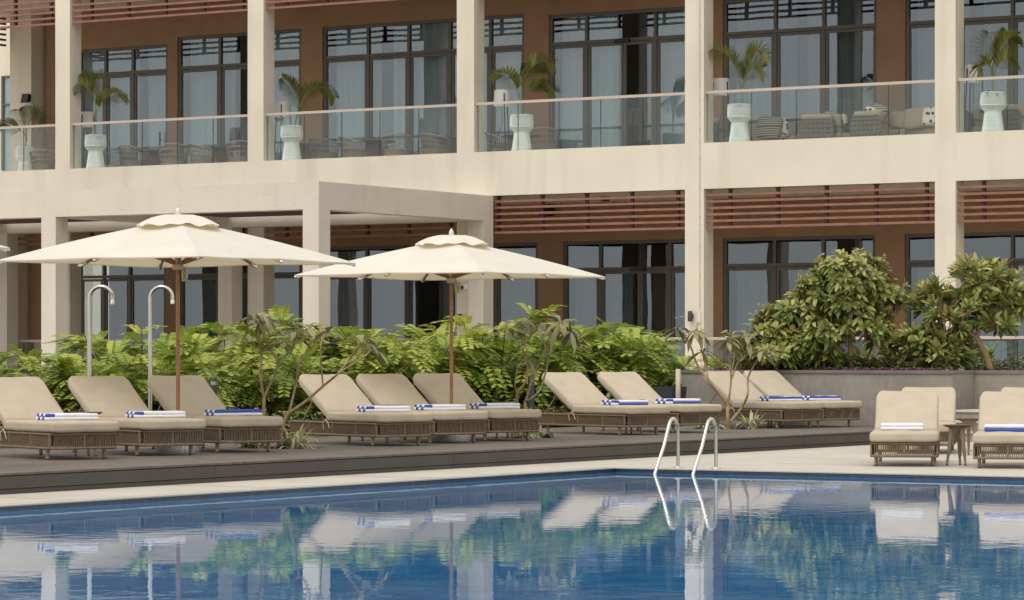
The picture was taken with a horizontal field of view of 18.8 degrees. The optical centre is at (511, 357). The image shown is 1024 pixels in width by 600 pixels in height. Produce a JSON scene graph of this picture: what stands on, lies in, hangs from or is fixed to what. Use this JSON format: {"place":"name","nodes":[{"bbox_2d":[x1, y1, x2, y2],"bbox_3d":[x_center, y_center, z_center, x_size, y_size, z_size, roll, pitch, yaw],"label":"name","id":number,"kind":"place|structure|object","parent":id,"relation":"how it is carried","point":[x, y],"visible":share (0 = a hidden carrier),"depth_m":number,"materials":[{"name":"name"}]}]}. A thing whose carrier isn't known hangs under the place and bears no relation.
{"place":"outdoors","nodes":[
{"label":"outdoors","id":0,"kind":"place"},
{"bbox_2d":[0,422,578,448],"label":"planting soil","id":1,"kind":"structure","parent":0,"point":[318,436],"depth_m":51.84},
{"bbox_2d":[0,343,106,428],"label":"senna shrub","id":2,"kind":"object","parent":1,"relation":"on","point":[27,359],"visible":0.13,"depth_m":41.94,"materials":[{"name":"green plant"}]},
{"bbox_2d":[35,353,172,412],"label":"senna shrub","id":3,"kind":"object","parent":1,"relation":"on","point":[64,363],"visible":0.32,"depth_m":41.06,"materials":[{"name":"green plant"}]},
{"bbox_2d":[41,324,209,393],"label":"senna shrub","id":4,"kind":"object","parent":1,"relation":"on","point":[113,347],"visible":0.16,"depth_m":44.11,"materials":[{"name":"green plant"}]},
{"bbox_2d":[126,333,244,442],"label":"senna shrub","id":5,"kind":"object","parent":1,"relation":"on","point":[192,359],"visible":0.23,"depth_m":42.34,"materials":[{"name":"green plant"}]},
{"bbox_2d":[125,322,297,408],"bbox_3d":[-4.351,0.410,46.309,2.518,1.884,2.656,0,0,14],"label":"senna shrub","id":6,"kind":"object","parent":1,"relation":"on","point":[217,342],"visible":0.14,"depth_m":45.95,"materials":[{"name":"green plant"}]},
{"bbox_2d":[201,342,341,436],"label":"senna shrub","id":7,"kind":"object","parent":1,"relation":"on","point":[251,396],"visible":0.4,"depth_m":43.98,"materials":[{"name":"green plant"}]},
{"bbox_2d":[262,423,323,448],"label":"grass tuft","id":8,"kind":"object","parent":1,"relation":"on","point":[297,440],"visible":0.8,"depth_m":37.28,"materials":[{"name":"green plant"}]},
{"bbox_2d":[0,398,615,434],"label":"jasmine bed","id":9,"kind":"object","parent":1,"relation":"on","point":[322,414],"visible":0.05,"depth_m":43.74,"materials":[{"name":"green plant"}]},
{"bbox_2d":[237,313,394,448],"bbox_3d":[-2.384,0.311,37.705,1.965,1.686,0.761,0,0,-12],"label":"young plumeria","id":10,"kind":"object","parent":1,"relation":"on","point":[263,327],"visible":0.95,"depth_m":37.68,"materials":[{"name":"green plant"}]},
{"bbox_2d":[250,305,413,417],"bbox_3d":[-2.839,0.293,47.885,2.506,2.197,3.086,0,0,-35],"label":"senna shrub","id":11,"kind":"object","parent":1,"relation":"on","point":[284,315],"visible":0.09,"depth_m":47.25,"materials":[{"name":"green plant"}]},
{"bbox_2d":[248,328,439,436],"bbox_3d":[-2.577,0.463,46.226,2.612,1.782,2.833,0,0,-39],"label":"senna shrub","id":12,"kind":"object","parent":1,"relation":"on","point":[352,374],"visible":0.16,"depth_m":45.91,"materials":[{"name":"green plant"}]},
{"bbox_2d":[318,325,508,396],"bbox_3d":[-1.647,0.468,49.969,3.240,1.952,2.742,0,0,1],"label":"senna shrub","id":13,"kind":"object","parent":1,"relation":"on","point":[354,328],"visible":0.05,"depth_m":49.48,"materials":[{"name":"green plant"}]},
{"bbox_2d":[354,336,500,403],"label":"senna shrub","id":14,"kind":"object","parent":1,"relation":"on","point":[438,353],"visible":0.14,"depth_m":47.86,"materials":[{"name":"green plant"}]},
{"bbox_2d":[393,302,566,405],"bbox_3d":[-0.609,0.237,52.156,3.278,2.333,2.661,0,0,5],"label":"senna shrub","id":15,"kind":"object","parent":1,"relation":"on","point":[536,314],"visible":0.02,"depth_m":52.27,"materials":[{"name":"green plant"}]},
{"bbox_2d":[405,315,604,427],"bbox_3d":[-0.129,0.351,50.076,3.264,2.053,3.010,0,0,1],"label":"senna shrub","id":16,"kind":"object","parent":1,"relation":"on","point":[497,381],"visible":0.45,"depth_m":49.48,"materials":[{"name":"green plant"}]},
{"bbox_2d":[490,314,590,408],"bbox_3d":[0.371,0.282,42.260,1.413,1.734,0.764,0,0,4],"label":"young plumeria","id":17,"kind":"object","parent":1,"relation":"on","point":[569,335],"visible":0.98,"depth_m":42.24,"materials":[{"name":"green plant"}]},
{"bbox_2d":[522,322,675,426],"bbox_3d":[1.304,0.381,52.129,2.754,1.954,2.611,0,0,-6],"label":"senna shrub","id":18,"kind":"object","parent":1,"relation":"on","point":[633,365],"visible":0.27,"depth_m":51.65,"materials":[{"name":"green plant"}]},
{"bbox_2d":[518,316,692,412],"bbox_3d":[1.506,0.374,54.081,3.097,2.205,3.660,0,0,21],"label":"senna shrub","id":19,"kind":"object","parent":1,"relation":"on","point":[635,332],"visible":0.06,"depth_m":53.82,"materials":[{"name":"green plant"}]},
{"bbox_2d":[637,345,728,386],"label":"senna shrub","id":20,"kind":"object","parent":1,"relation":"on","point":[671,379],"visible":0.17,"depth_m":53.48,"materials":[{"name":"green plant"}]},
{"bbox_2d":[660,316,781,428],"bbox_3d":[3.206,0.262,47.618,1.849,1.782,0.720,0,0,-1],"label":"young plumeria","id":21,"kind":"object","parent":1,"relation":"on","point":[700,337],"visible":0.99,"depth_m":47.59,"materials":[{"name":"green plant"}]},
{"bbox_2d":[0,472,1023,599],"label":"pool water","id":22,"kind":"structure","parent":0,"point":[629,536],"depth_m":22.61,"materials":[{"name":"liquid"}]},
{"bbox_2d":[0,442,1023,506],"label":"pool terrace","id":23,"kind":"structure","parent":0,"point":[858,459],"depth_m":35.78,"materials":[{"name":"stone"}]},
{"bbox_2d":[0,181,492,384],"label":"pergola","id":24,"kind":"object","parent":23,"relation":"on","point":[316,210],"visible":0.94,"depth_m":65.98,"materials":[{"name":"paint"}]},
{"bbox_2d":[0,433,870,494],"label":"deck joist","id":25,"kind":"object","parent":23,"relation":"on","point":[399,456],"visible":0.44,"depth_m":34.81,"materials":[{"name":"wood"}]},
{"bbox_2d":[0,434,869,493],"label":"deck fascia","id":26,"kind":"structure","parent":25,"relation":"attached to","point":[171,475],"depth_m":34.73,"materials":[{"name":"wood"}]},
{"bbox_2d":[0,424,874,475],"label":"deck","id":27,"kind":"structure","parent":25,"relation":"on","point":[17,461],"depth_m":37.23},
{"bbox_2d":[0,377,118,459],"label":"sun lounger","id":28,"kind":"object","parent":27,"relation":"on","point":[24,401],"visible":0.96,"depth_m":33.66,"materials":[{"name":"fabric"}]},
{"bbox_2d":[36,413,98,419],"bbox_3d":[-4.830,0.647,33.606,0.614,0.078,0.332,0,0,-29],"label":"folded towel","id":29,"kind":"object","parent":28,"relation":"on","point":[67,416],"visible":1,"depth_m":33.48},
{"bbox_2d":[87,285,114,375],"bbox_3d":[-5.055,0.106,37.941,0.377,1.989,0.120,0,0,8],"label":"outdoor shower","id":30,"kind":"object","parent":27,"relation":"on","point":[89,338],"visible":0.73,"depth_m":37.94,"materials":[{"name":"metal"}]},
{"bbox_2d":[68,376,205,455],"bbox_3d":[-4.361,0.659,35.323,0.832,0.882,2.187,0,0,-34],"label":"sun lounger","id":31,"kind":"object","parent":27,"relation":"on","point":[114,398],"visible":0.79,"depth_m":35.34,"materials":[{"name":"fabric"}]},
{"bbox_2d":[125,411,185,417],"bbox_3d":[-4.022,0.646,34.922,0.613,0.078,0.332,0,0,-28],"label":"folded towel","id":32,"kind":"object","parent":31,"relation":"on","point":[155,414],"visible":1,"depth_m":34.78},
{"bbox_2d":[148,285,174,410],"bbox_3d":[-4.476,0.076,39.369,0.377,1.989,0.120,0,0,8],"label":"outdoor shower","id":33,"kind":"object","parent":27,"relation":"on","point":[150,352],"visible":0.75,"depth_m":39.36,"materials":[{"name":"metal"}]},
{"bbox_2d":[0,207,355,452],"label":"parasol","id":34,"kind":"object","parent":27,"relation":"on","point":[177,241],"visible":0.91,"depth_m":35.38,"materials":[{"name":"fabric"}]},
{"bbox_2d":[147,375,282,452],"bbox_3d":[-3.583,0.659,36.513,0.832,0.882,2.187,0,0,-34],"label":"sun lounger","id":35,"kind":"object","parent":27,"relation":"on","point":[198,397],"visible":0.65,"depth_m":36.56,"materials":[{"name":"fabric"}]},
{"bbox_2d":[204,409,261,415],"bbox_3d":[-3.253,0.646,36.106,0.612,0.078,0.332,0,0,-32],"label":"folded towel","id":36,"kind":"object","parent":35,"relation":"on","point":[233,412],"visible":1,"depth_m":35.98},
{"bbox_2d":[289,374,432,445],"bbox_3d":[-1.931,0.659,39.076,0.832,0.882,2.187,0,0,-35],"label":"sun lounger","id":37,"kind":"object","parent":27,"relation":"on","point":[338,399],"visible":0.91,"depth_m":38.96,"materials":[{"name":"fabric"}]},
{"bbox_2d":[356,406,410,411],"bbox_3d":[-1.607,0.646,38.666,0.611,0.078,0.332,0,0,-29],"label":"folded towel","id":38,"kind":"object","parent":37,"relation":"on","point":[383,409],"visible":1,"depth_m":38.52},
{"bbox_2d":[356,374,487,443],"bbox_3d":[-1.255,0.659,40.272,0.832,0.882,2.187,0,0,-35],"label":"sun lounger","id":39,"kind":"object","parent":27,"relation":"on","point":[388,389],"visible":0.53,"depth_m":40.41,"materials":[{"name":"fabric"}]},
{"bbox_2d":[413,404,465,409],"bbox_3d":[-0.930,0.646,39.862,0.613,0.079,0.332,0,0,-32],"label":"folded towel","id":40,"kind":"object","parent":39,"relation":"on","point":[440,407],"visible":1,"depth_m":39.74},
{"bbox_2d":[294,228,604,440],"bbox_3d":[-0.796,-0.296,40.650,3.025,2.792,3.024,0,0,34],"label":"parasol","id":41,"kind":"object","parent":27,"relation":"on","point":[451,258],"visible":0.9,"depth_m":40.19,"materials":[{"name":"fabric"}]},
{"bbox_2d":[413,373,540,440],"bbox_3d":[-0.550,0.659,41.411,0.832,0.882,2.187,0,0,-34],"label":"sun lounger","id":42,"kind":"object","parent":27,"relation":"on","point":[434,388],"visible":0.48,"depth_m":41.54,"materials":[{"name":"fabric"}]},
{"bbox_2d":[469,403,519,408],"bbox_3d":[-0.232,0.647,40.996,0.613,0.078,0.332,0,0,-30],"label":"folded towel","id":43,"kind":"object","parent":42,"relation":"on","point":[494,406],"visible":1,"depth_m":40.85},
{"bbox_2d":[535,372,669,434],"bbox_3d":[1.259,0.659,44.464,0.832,0.882,2.187,0,0,-38],"label":"sun lounger","id":44,"kind":"object","parent":27,"relation":"on","point":[580,396],"visible":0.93,"depth_m":44.37,"materials":[{"name":"fabric"}]},
{"bbox_2d":[597,372,721,432],"bbox_3d":[2.094,0.659,45.780,0.832,0.882,2.187,0,0,-37],"label":"sun lounger","id":45,"kind":"object","parent":27,"relation":"on","point":[624,385],"visible":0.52,"depth_m":45.91,"materials":[{"name":"fabric"}]},
{"bbox_2d":[703,371,822,428],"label":"sun lounger","id":46,"kind":"object","parent":27,"relation":"on","point":[809,411],"visible":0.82,"depth_m":48.19,"materials":[{"name":"fabric"}]},
{"bbox_2d":[734,371,861,426],"bbox_3d":[4.539,0.659,49.354,0.832,0.882,2.187,0,0,-38],"label":"sun lounger","id":47,"kind":"object","parent":27,"relation":"on","point":[770,383],"visible":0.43,"depth_m":49.43,"materials":[{"name":"fabric"}]},
{"bbox_2d":[653,417,720,474],"bbox_3d":[1.997,1.116,35.901,0.610,0.831,0.743,0,0,31],"label":"pool ladder","id":48,"kind":"object","parent":23,"relation":"on","point":[674,419],"visible":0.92,"depth_m":36.02,"materials":[{"name":"metal"}]},
{"bbox_2d":[681,368,1023,429],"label":"planter wall","id":49,"kind":"structure","parent":23,"relation":"on","point":[866,387],"depth_m":49.72,"materials":[{"name":"concrete"}]},
{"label":"planter soil","id":50,"kind":"structure","parent":49,"relation":"in","visible":0},
{"bbox_2d":[730,315,852,369],"bbox_3d":[4.578,-0.174,50.812,2.029,1.110,1.316,0,0,5],"label":"plumeria tree","id":51,"kind":"object","parent":50,"relation":"on","point":[766,337],"visible":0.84,"depth_m":50.60,"materials":[{"name":"green plant"}]},
{"bbox_2d":[748,279,836,359],"bbox_3d":[4.760,-0.486,51.107,1.661,1.586,1.424,0,0,31],"label":"plumeria tree","id":52,"kind":"object","parent":50,"relation":"on","point":[795,309],"visible":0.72,"depth_m":50.69,"materials":[{"name":"green plant"}]},
{"bbox_2d":[790,247,912,368],"bbox_3d":[5.574,-0.754,50.749,1.916,2.097,1.615,0,0,31],"label":"plumeria tree","id":53,"kind":"object","parent":50,"relation":"on","point":[851,301],"visible":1,"depth_m":50.38,"materials":[{"name":"green plant"}]},
{"bbox_2d":[709,366,1023,369],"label":"purple bed","id":54,"kind":"object","parent":50,"relation":"on","point":[807,368],"visible":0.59,"depth_m":50.29,"materials":[{"name":"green plant"}]},
{"bbox_2d":[727,352,1023,369],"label":"white flower bed","id":55,"kind":"object","parent":50,"relation":"on","point":[869,362],"visible":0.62,"depth_m":50.52,"materials":[{"name":"green plant"}]},
{"bbox_2d":[876,319,981,369],"bbox_3d":[6.768,-0.150,50.398,1.716,0.966,1.210,0,0,31],"label":"plumeria tree","id":56,"kind":"object","parent":50,"relation":"on","point":[933,345],"visible":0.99,"depth_m":50.08,"materials":[{"name":"green plant"}]},
{"bbox_2d":[903,251,1023,369],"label":"plumeria tree","id":57,"kind":"object","parent":50,"relation":"on","point":[979,295],"visible":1,"depth_m":49.89,"materials":[{"name":"green plant"}]},
{"bbox_2d":[870,391,940,465],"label":"sun lounger","id":58,"kind":"object","parent":23,"relation":"on","point":[907,407],"visible":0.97,"depth_m":37.99,"materials":[{"name":"fabric"}]},
{"bbox_2d":[897,387,956,453],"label":"sun lounger","id":59,"kind":"object","parent":23,"relation":"on","point":[947,404],"visible":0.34,"depth_m":42.90,"materials":[{"name":"fabric"}]},
{"bbox_2d":[943,424,971,465],"bbox_3d":[5.341,1.055,37.101,0.360,0.490,0.360,0,0,31],"label":"side table","id":60,"kind":"object","parent":23,"relation":"on","point":[959,429],"visible":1,"depth_m":37.06,"materials":[{"name":"brown wood"}]},
{"bbox_2d":[972,391,1023,467],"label":"sun lounger","id":61,"kind":"object","parent":23,"relation":"on","point":[995,407],"visible":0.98,"depth_m":37.30,"materials":[{"name":"fabric"}]},
{"bbox_2d":[984,424,1023,431],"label":"folded towel","id":62,"kind":"object","parent":61,"relation":"on","point":[1004,427],"visible":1,"depth_m":36.57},
{"bbox_2d":[0,469,1023,511],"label":"pool basin","id":63,"kind":"object","parent":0,"point":[111,502],"visible":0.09,"depth_m":33.61,"materials":[{"name":"tile"}]},
{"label":"terrace floor","id":64,"kind":"structure","parent":0,"visible":0},
{"bbox_2d":[0,0,1023,379],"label":"hotel building","id":65,"kind":"structure","parent":64,"relation":"on","point":[706,230],"depth_m":71.43,"materials":[{"name":"beige paint"}]},
{"bbox_2d":[15,146,35,170],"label":"cord planter","id":66,"kind":"object","parent":65,"relation":"on","point":[19,157],"visible":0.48,"depth_m":78.35,"materials":[{"name":"white ceramic"}]},
{"bbox_2d":[0,105,49,144],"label":"potted palm","id":67,"kind":"object","parent":66,"relation":"in","point":[33,113],"visible":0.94,"depth_m":78.50,"materials":[{"name":"green plant"}]},
{"bbox_2d":[29,149,54,169],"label":"wicker armchair","id":68,"kind":"object","parent":65,"relation":"on","point":[40,166],"visible":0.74,"depth_m":76.63,"materials":[{"name":"beige wicker"}]},
{"bbox_2d":[85,134,106,167],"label":"cord planter","id":69,"kind":"object","parent":65,"relation":"on","point":[95,146],"visible":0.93,"depth_m":74.27,"materials":[{"name":"white ceramic"}]},
{"bbox_2d":[73,69,129,133],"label":"potted palm","id":70,"kind":"object","parent":69,"relation":"in","point":[100,96],"visible":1,"depth_m":74.35,"materials":[{"name":"green plant"}]},
{"bbox_2d":[81,265,165,378],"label":"window","id":71,"kind":"structure","parent":65,"relation":"in","point":[130,278],"depth_m":78.59,"materials":[{"name":"brown metal"}]},
{"bbox_2d":[81,44,167,167],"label":"window","id":72,"kind":"structure","parent":65,"relation":"in","point":[133,74],"depth_m":78.28,"materials":[{"name":"brown metal"}]},
{"bbox_2d":[117,145,148,166],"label":"wicker armchair","id":73,"kind":"object","parent":65,"relation":"on","point":[124,159],"visible":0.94,"depth_m":75.07,"materials":[{"name":"beige wicker"}]},
{"bbox_2d":[158,143,188,164],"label":"wicker armchair","id":74,"kind":"object","parent":65,"relation":"on","point":[169,161],"visible":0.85,"depth_m":74.43,"materials":[{"name":"beige wicker"}]},
{"bbox_2d":[188,143,216,163],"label":"wicker armchair","id":75,"kind":"object","parent":65,"relation":"on","point":[208,159],"visible":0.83,"depth_m":74.19,"materials":[{"name":"grey wicker"}]},
{"bbox_2d":[178,29,300,158],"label":"window","id":76,"kind":"structure","parent":65,"relation":"in","point":[182,69],"depth_m":76.80,"materials":[{"name":"brown metal"}]},
{"bbox_2d":[180,265,300,337],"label":"window","id":77,"kind":"structure","parent":65,"relation":"in","point":[214,276],"depth_m":76.97,"materials":[{"name":"brown metal"}]},
{"bbox_2d":[280,125,302,159],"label":"cord planter","id":78,"kind":"object","parent":65,"relation":"on","point":[291,149],"visible":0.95,"depth_m":71.25,"materials":[{"name":"white ceramic"}]},
{"bbox_2d":[278,73,339,124],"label":"potted palm","id":79,"kind":"object","parent":78,"relation":"in","point":[326,91],"visible":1,"depth_m":71.41,"materials":[{"name":"green plant"}]},
{"bbox_2d":[308,137,339,158],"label":"wicker armchair","id":80,"kind":"object","parent":65,"relation":"on","point":[318,154],"visible":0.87,"depth_m":72.24,"materials":[{"name":"grey wicker"}]},
{"bbox_2d":[338,136,367,157],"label":"wicker armchair","id":81,"kind":"object","parent":65,"relation":"on","point":[356,152],"visible":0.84,"depth_m":71.92,"materials":[{"name":"grey wicker"}]},
{"bbox_2d":[381,133,413,155],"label":"wicker armchair","id":82,"kind":"object","parent":65,"relation":"on","point":[394,152],"visible":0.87,"depth_m":71.05,"materials":[{"name":"grey wicker"}]},
{"bbox_2d":[323,14,523,154],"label":"window","id":83,"kind":"structure","parent":65,"relation":"in","point":[491,51],"depth_m":73.86,"materials":[{"name":"brown metal"}]},
{"bbox_2d":[330,242,537,358],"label":"window","id":84,"kind":"structure","parent":65,"relation":"in","point":[367,281],"depth_m":73.86,"materials":[{"name":"brown metal"}]},
{"bbox_2d":[419,133,450,153],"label":"wicker armchair","id":85,"kind":"object","parent":65,"relation":"on","point":[431,149],"visible":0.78,"depth_m":70.86,"materials":[{"name":"grey wicker"}]},
{"bbox_2d":[489,90,509,151],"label":"floor lamp","id":86,"kind":"object","parent":65,"relation":"on","point":[500,95],"visible":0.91,"depth_m":68.86,"materials":[{"name":"fabric"}]},
{"bbox_2d":[510,114,533,150],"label":"cord planter","id":87,"kind":"object","parent":65,"relation":"on","point":[526,123],"visible":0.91,"depth_m":68.02,"materials":[{"name":"white ceramic"}]},
{"bbox_2d":[489,51,561,112],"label":"potted palm","id":88,"kind":"object","parent":87,"relation":"in","point":[544,85],"visible":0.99,"depth_m":68.19,"materials":[{"name":"green plant"}]},
{"bbox_2d":[530,127,558,149],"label":"wicker armchair","id":89,"kind":"object","parent":65,"relation":"on","point":[540,146],"visible":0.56,"depth_m":69.23,"materials":[{"name":"grey wicker"}]},
{"bbox_2d":[550,6,684,147],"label":"window","id":90,"kind":"structure","parent":65,"relation":"in","point":[655,40],"depth_m":70.84,"materials":[{"name":"brown metal"}]},
{"bbox_2d":[564,239,684,379],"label":"window","id":91,"kind":"structure","parent":65,"relation":"in","point":[670,270],"depth_m":70.64,"materials":[{"name":"brown metal"}]},
{"bbox_2d":[713,78,729,141],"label":"floor lamp","id":92,"kind":"object","parent":65,"relation":"on","point":[720,83],"visible":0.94,"depth_m":65.97,"materials":[{"name":"fabric"}]},
{"bbox_2d":[727,103,751,141],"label":"cord planter","id":93,"kind":"object","parent":65,"relation":"on","point":[739,130],"visible":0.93,"depth_m":65.22,"materials":[{"name":"white ceramic"}]},
{"bbox_2d":[708,38,773,106],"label":"potted palm","id":94,"kind":"object","parent":93,"relation":"in","point":[751,50],"visible":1,"depth_m":65.34,"materials":[{"name":"green plant"}]},
{"bbox_2d":[748,121,799,140],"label":"lounge sofa","id":95,"kind":"object","parent":65,"relation":"on","point":[793,129],"visible":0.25,"depth_m":67.85,"materials":[{"name":"fabric"}]},
{"bbox_2d":[755,116,782,138],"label":"scatter pillow","id":96,"kind":"object","parent":95,"relation":"on","point":[768,127],"visible":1,"depth_m":67.13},
{"bbox_2d":[724,235,874,367],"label":"window","id":97,"kind":"structure","parent":65,"relation":"in","point":[775,267],"depth_m":68.81,"materials":[{"name":"brown metal"}]},
{"bbox_2d":[724,0,875,136],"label":"window","id":98,"kind":"structure","parent":65,"relation":"in","point":[776,34],"depth_m":68.76,"materials":[{"name":"brown metal"}]},
{"bbox_2d":[798,113,835,138],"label":"strap lounge chair","id":99,"kind":"object","parent":65,"relation":"on","point":[811,126],"visible":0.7,"depth_m":65.36,"materials":[{"name":"fabric"}]},
{"bbox_2d":[850,110,899,136],"bbox_3d":[7.587,-4.782,64.820,0.792,0.735,0.760,0,0,36],"label":"strap lounge chair","id":100,"kind":"object","parent":65,"relation":"on","point":[868,123],"visible":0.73,"depth_m":64.53,"materials":[{"name":"fabric"}]},
{"bbox_2d":[888,126,934,134],"bbox_3d":[8.540,-4.805,65.429,1.500,0.750,0.833,0,0,39],"label":"lounge sofa","id":101,"kind":"object","parent":65,"relation":"on","point":[929,130],"visible":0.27,"depth_m":64.92,"materials":[{"name":"fabric"}]},
{"bbox_2d":[904,106,927,129],"bbox_3d":[8.489,-5.010,64.937,0.573,0.493,0.207,0,-12,31],"label":"scatter pillow","id":102,"kind":"object","parent":101,"relation":"on","point":[912,118],"visible":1,"depth_m":64.87,"materials":[{"name":"fabric"}]},
{"bbox_2d":[905,231,1023,369],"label":"window","id":103,"kind":"structure","parent":65,"relation":"in","point":[1012,343],"depth_m":66.26,"materials":[{"name":"brown metal"}]},
{"bbox_2d":[906,0,1023,112],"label":"window","id":104,"kind":"structure","parent":65,"relation":"in","point":[1014,19],"depth_m":66.36,"materials":[{"name":"brown metal"}]},
{"bbox_2d":[964,65,983,131],"bbox_3d":[9.331,-5.149,63.065,0.512,1.601,0.510,0,0,-33],"label":"floor lamp","id":105,"kind":"object","parent":65,"relation":"on","point":[968,69],"visible":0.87,"depth_m":62.97,"materials":[{"name":"fabric"}]},
{"bbox_2d":[965,107,982,131],"bbox_3d":[9.807,-4.782,64.062,0.760,0.735,0.792,0,0,1],"label":"strap lounge chair","id":106,"kind":"object","parent":65,"relation":"on","point":[977,124],"visible":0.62,"depth_m":63.73,"materials":[{"name":"fabric"}]},
{"bbox_2d":[980,91,1005,131],"bbox_3d":[9.700,-4.845,62.406,0.526,0.991,0.526,0,0,31],"label":"cord planter","id":107,"kind":"object","parent":65,"relation":"on","point":[992,104],"visible":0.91,"depth_m":62.23,"materials":[{"name":"white ceramic"}]},
{"bbox_2d":[968,27,1023,90],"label":"potted palm","id":108,"kind":"object","parent":107,"relation":"in","point":[1002,36],"visible":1,"depth_m":62.37,"materials":[{"name":"green plant"}]},
{"bbox_2d":[1002,104,1023,130],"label":"strap lounge chair","id":109,"kind":"object","parent":65,"relation":"on","point":[1012,117],"visible":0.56,"depth_m":63.00,"materials":[{"name":"fabric"}]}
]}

